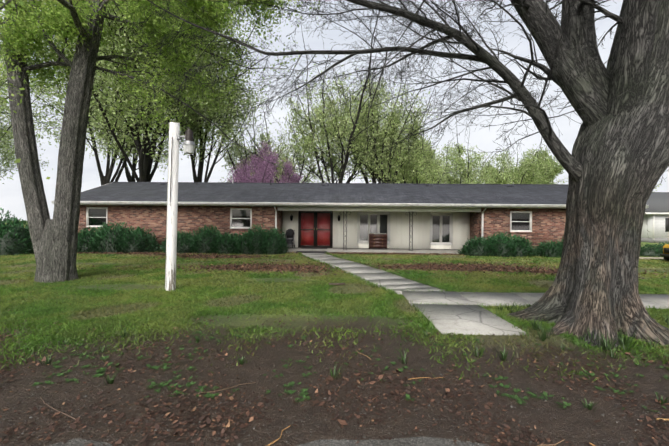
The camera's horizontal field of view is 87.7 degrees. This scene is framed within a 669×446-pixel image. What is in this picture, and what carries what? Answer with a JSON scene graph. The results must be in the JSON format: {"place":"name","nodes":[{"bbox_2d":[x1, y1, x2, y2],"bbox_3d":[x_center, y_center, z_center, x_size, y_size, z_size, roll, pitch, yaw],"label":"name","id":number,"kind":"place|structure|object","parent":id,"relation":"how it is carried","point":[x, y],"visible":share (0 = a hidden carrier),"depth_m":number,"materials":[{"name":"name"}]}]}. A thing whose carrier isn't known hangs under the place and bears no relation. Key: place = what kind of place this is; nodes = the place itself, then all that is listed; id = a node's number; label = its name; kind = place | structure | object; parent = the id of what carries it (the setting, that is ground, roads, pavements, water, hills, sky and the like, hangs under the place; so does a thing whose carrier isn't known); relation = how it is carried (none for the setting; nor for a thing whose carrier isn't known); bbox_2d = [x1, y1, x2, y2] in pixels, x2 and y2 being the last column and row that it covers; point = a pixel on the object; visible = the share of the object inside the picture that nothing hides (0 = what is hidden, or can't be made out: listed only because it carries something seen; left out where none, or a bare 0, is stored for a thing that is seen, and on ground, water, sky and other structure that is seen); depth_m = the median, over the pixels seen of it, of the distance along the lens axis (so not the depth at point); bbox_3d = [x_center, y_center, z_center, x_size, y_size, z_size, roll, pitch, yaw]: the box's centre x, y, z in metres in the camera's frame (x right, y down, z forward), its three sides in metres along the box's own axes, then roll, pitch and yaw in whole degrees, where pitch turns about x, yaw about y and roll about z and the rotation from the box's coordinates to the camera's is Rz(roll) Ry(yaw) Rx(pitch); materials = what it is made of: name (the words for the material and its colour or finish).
{"place":"outdoors","nodes":[
{"label":"outdoors","id":0,"kind":"place"},
{"bbox_2d":[48,437,490,445],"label":"road","id":1,"kind":"structure","parent":0,"point":[425,441],"depth_m":2.48,"materials":[{"name":"grey asphalt"}]},
{"bbox_2d":[0,221,668,445],"bbox_3d":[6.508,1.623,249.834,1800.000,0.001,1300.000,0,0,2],"label":"ground","id":2,"kind":"structure","parent":0,"point":[278,352],"depth_m":3.37,"materials":[{"name":"brown soil"}]},
{"bbox_2d":[0,208,33,255],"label":"hedge","id":3,"kind":"object","parent":2,"relation":"on","point":[15,237],"visible":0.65,"depth_m":15.80,"materials":[{"name":"green plant"}]},
{"bbox_2d":[0,18,64,138],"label":"tree","id":4,"kind":"object","parent":2,"relation":"on","point":[4,80],"visible":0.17,"depth_m":35.85,"materials":[{"name":"green plant"}]},
{"bbox_2d":[0,77,66,183],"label":"tree","id":5,"kind":"object","parent":2,"relation":"on","point":[8,159],"visible":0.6,"depth_m":29.43,"materials":[{"name":"green plant"}]},
{"bbox_2d":[0,13,180,185],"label":"tree","id":6,"kind":"object","parent":2,"relation":"on","point":[105,179],"visible":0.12,"depth_m":33.28,"materials":[{"name":"green plant"}]},
{"bbox_2d":[38,91,179,181],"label":"tree","id":7,"kind":"object","parent":2,"relation":"on","point":[129,177],"visible":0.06,"depth_m":44.39,"materials":[{"name":"green plant"}]},
{"bbox_2d":[77,221,159,252],"bbox_3d":[-11.128,0.695,17.795,4.567,1.587,2.547,0,0,2],"label":"yew shrub","id":8,"kind":"object","parent":2,"relation":"on","point":[105,238],"visible":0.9,"depth_m":17.11,"materials":[{"name":"green plant"}]},
{"bbox_2d":[25,0,249,181],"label":"tree","id":9,"kind":"object","parent":2,"relation":"on","point":[146,149],"visible":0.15,"depth_m":26.44,"materials":[{"name":"green plant"}]},
{"bbox_2d":[0,0,341,282],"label":"twin tree","id":10,"kind":"object","parent":2,"relation":"on","point":[54,240],"visible":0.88,"depth_m":8.96,"materials":[{"name":"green plant"}]},
{"bbox_2d":[165,122,195,290],"bbox_3d":[-3.474,-0.204,7.825,0.708,4.080,0.322,0,0,2],"label":"lamp post","id":11,"kind":"object","parent":2,"relation":"on","point":[188,144],"visible":0.96,"depth_m":7.78,"materials":[{"name":"white wood"}]},
{"bbox_2d":[157,224,240,253],"bbox_3d":[-6.569,0.775,17.703,4.916,1.518,2.042,0,0,2],"label":"yew shrub","id":12,"kind":"object","parent":2,"relation":"on","point":[207,240],"visible":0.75,"depth_m":17.18,"materials":[{"name":"green plant"}]},
{"bbox_2d":[154,19,268,181],"bbox_3d":[-11.732,-11.501,35.132,14.482,26.596,14.890,0,0,2],"label":"tree","id":13,"kind":"object","parent":2,"relation":"on","point":[200,131],"visible":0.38,"depth_m":32.81,"materials":[{"name":"green plant"}]},
{"bbox_2d":[218,110,292,181],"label":"tree","id":14,"kind":"object","parent":2,"relation":"on","point":[237,155],"visible":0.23,"depth_m":44.35,"materials":[{"name":"green plant"}]},
{"bbox_2d":[232,223,288,254],"bbox_3d":[-3.661,0.800,17.541,2.877,1.580,2.086,0,0,2],"label":"yew shrub","id":15,"kind":"object","parent":2,"relation":"on","point":[254,242],"visible":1,"depth_m":17.11,"materials":[{"name":"green plant"}]},
{"bbox_2d":[227,116,306,182],"bbox_3d":[-5.673,-3.171,29.078,6.950,10.011,7.138,0,0,-28],"label":"flowering tree","id":16,"kind":"object","parent":2,"relation":"on","point":[266,169],"visible":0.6,"depth_m":28.50,"materials":[{"name":"purple plant"}]},
{"bbox_2d":[238,101,333,182],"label":"tree","id":17,"kind":"object","parent":2,"relation":"on","point":[284,157],"visible":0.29,"depth_m":40.65,"materials":[{"name":"green plant"}]},
{"bbox_2d":[0,251,668,381],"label":"lawn grass","id":18,"kind":"structure","parent":2,"relation":"on","point":[121,299],"depth_m":6.86,"materials":[{"name":"green plant"}]},
{"bbox_2d":[0,251,668,445],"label":"leaf litter","id":19,"kind":"object","parent":2,"relation":"on","point":[451,266],"visible":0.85,"depth_m":3.30,"materials":[{"name":"brown plant"}]},
{"bbox_2d":[0,251,668,445],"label":"verge weeds","id":20,"kind":"object","parent":2,"relation":"on","point":[606,346],"visible":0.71,"depth_m":3.63,"materials":[{"name":"green plant"}]},
{"bbox_2d":[275,1,393,182],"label":"tree","id":21,"kind":"object","parent":2,"relation":"on","point":[321,113],"visible":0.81,"depth_m":38.55,"materials":[{"name":"green plant"}]},
{"bbox_2d":[52,180,648,253],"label":"house","id":22,"kind":"structure","parent":2,"relation":"on","point":[449,218],"depth_m":19.02,"materials":[{"name":"brick"}]},
{"bbox_2d":[285,229,294,247],"bbox_3d":[-2.538,0.864,19.709,0.550,1.080,0.761,0,0,2],"label":"chair","id":23,"kind":"object","parent":22,"relation":"on","point":[290,233],"visible":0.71,"depth_m":19.64,"materials":[{"name":"black metal"}]},
{"bbox_2d":[340,211,350,249],"bbox_3d":[0.564,0.401,18.460,0.591,2.060,0.060,0,0,2],"label":"porch post","id":24,"kind":"object","parent":22,"relation":"attached to","point":[344,229],"visible":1,"depth_m":18.45,"materials":[{"name":"white metal"}]},
{"bbox_2d":[369,233,386,248],"bbox_3d":[2.420,1.017,19.443,1.000,0.860,0.495,0,0,2],"label":"dresser","id":25,"kind":"object","parent":22,"relation":"on","point":[377,240],"visible":1,"depth_m":19.21,"materials":[{"name":"brown wood"}]},
{"bbox_2d":[409,212,416,250],"bbox_3d":[4.032,0.431,18.367,0.591,2.060,0.060,0,0,2],"label":"porch post","id":26,"kind":"object","parent":22,"relation":"attached to","point":[411,230],"visible":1,"depth_m":18.36,"materials":[{"name":"white metal"}]},
{"bbox_2d":[40,283,668,445],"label":"fallen twigs","id":27,"kind":"object","parent":2,"relation":"on","point":[290,425],"visible":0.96,"depth_m":2.84,"materials":[{"name":"brown wood"}]},
{"bbox_2d":[61,0,668,348],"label":"maple tree","id":28,"kind":"object","parent":2,"relation":"on","point":[615,164],"visible":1,"depth_m":5.06,"materials":[{"name":"brown plant"}]},
{"bbox_2d":[315,28,437,182],"bbox_3d":[4.898,-9.455,40.011,15.231,22.893,14.909,0,0,2],"label":"tree","id":29,"kind":"object","parent":2,"relation":"on","point":[399,153],"visible":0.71,"depth_m":38.35,"materials":[{"name":"green plant"}]},
{"bbox_2d":[380,122,458,183],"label":"tree","id":30,"kind":"object","parent":2,"relation":"on","point":[415,168],"visible":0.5,"depth_m":43.11,"materials":[{"name":"green plant"}]},
{"bbox_2d":[384,115,459,183],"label":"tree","id":31,"kind":"object","parent":2,"relation":"on","point":[428,153],"visible":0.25,"depth_m":48.93,"materials":[{"name":"green plant"}]},
{"bbox_2d":[438,116,519,183],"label":"tree","id":32,"kind":"object","parent":2,"relation":"on","point":[465,176],"visible":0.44,"depth_m":52.26,"materials":[{"name":"green plant"}]},
{"bbox_2d":[457,231,535,256],"bbox_3d":[8.206,1.045,17.280,3.811,1.267,1.977,1,0,-10],"label":"yew shrub","id":33,"kind":"object","parent":2,"relation":"on","point":[503,246],"visible":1,"depth_m":17.01,"materials":[{"name":"green plant"}]},
{"bbox_2d":[474,141,552,183],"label":"tree","id":34,"kind":"object","parent":2,"relation":"on","point":[521,174],"visible":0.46,"depth_m":52.74,"materials":[{"name":"green plant"}]},
{"bbox_2d":[520,146,567,183],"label":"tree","id":35,"kind":"object","parent":2,"relation":"on","point":[557,169],"visible":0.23,"depth_m":57.77,"materials":[{"name":"green plant"}]},
{"bbox_2d":[532,235,563,256],"bbox_3d":[11.734,1.079,17.293,3.888,1.229,1.806,0,0,2],"label":"yew shrub","id":36,"kind":"object","parent":2,"relation":"on","point":[551,249],"visible":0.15,"depth_m":16.98,"materials":[{"name":"green plant"}]},
{"bbox_2d":[639,257,663,259],"bbox_3d":[15.866,1.659,16.100,3.200,0.090,0.200,1,0,10],"label":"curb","id":37,"kind":"object","parent":2,"relation":"on","point":[658,258],"visible":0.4,"depth_m":16.22,"materials":[{"name":"beige concrete"}]},
{"bbox_2d":[639,241,668,256],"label":"hedge","id":38,"kind":"object","parent":2,"relation":"on","point":[652,251],"visible":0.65,"depth_m":17.62,"materials":[{"name":"green plant"}]},
{"bbox_2d":[660,244,668,260],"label":"ride on mower","id":39,"kind":"object","parent":2,"relation":"on","point":[665,254],"visible":0.92,"depth_m":15.05,"materials":[{"name":"yellow"}]},
{"bbox_2d":[0,0,668,220],"label":"sky","id":40,"kind":"structure","parent":0,"point":[11,196],"materials":[{"name":"white"}]},
{"bbox_2d":[302,253,668,334],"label":"sidewalk","id":41,"kind":"structure","parent":0,"point":[464,318],"depth_m":6.98,"materials":[{"name":"concrete"}]},
{"bbox_2d":[641,192,668,242],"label":"neighbour house","id":42,"kind":"structure","parent":0,"point":[656,226],"depth_m":32.27,"materials":[{"name":"white paint"}]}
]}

